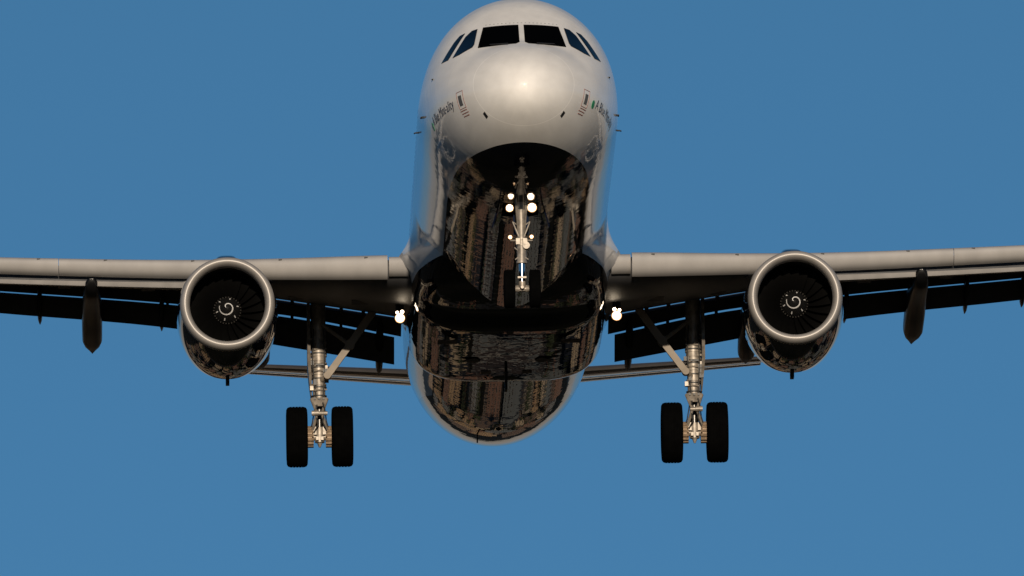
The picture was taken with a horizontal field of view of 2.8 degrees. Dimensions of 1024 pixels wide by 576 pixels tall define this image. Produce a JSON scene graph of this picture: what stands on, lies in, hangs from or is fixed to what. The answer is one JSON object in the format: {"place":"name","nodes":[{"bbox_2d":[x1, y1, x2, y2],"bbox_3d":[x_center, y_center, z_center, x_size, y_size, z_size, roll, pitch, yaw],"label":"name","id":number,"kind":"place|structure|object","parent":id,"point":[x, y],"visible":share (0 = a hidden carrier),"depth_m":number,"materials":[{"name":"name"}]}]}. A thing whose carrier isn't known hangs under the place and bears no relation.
{"place":"outdoors","nodes":[
{"label":"outdoors","id":0,"kind":"place"},
{"bbox_2d":[0,0,1023,467],"bbox_3d":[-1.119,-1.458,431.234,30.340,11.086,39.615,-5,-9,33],"label":"airliner","id":1,"kind":"object","parent":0,"point":[508,284],"visible":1,"depth_m":423.52,"materials":[{"name":"white paint"}]},
{"bbox_2d":[0,0,1023,575],"label":"sky","id":2,"kind":"structure","parent":0,"point":[130,129],"materials":[{"name":"blue"}]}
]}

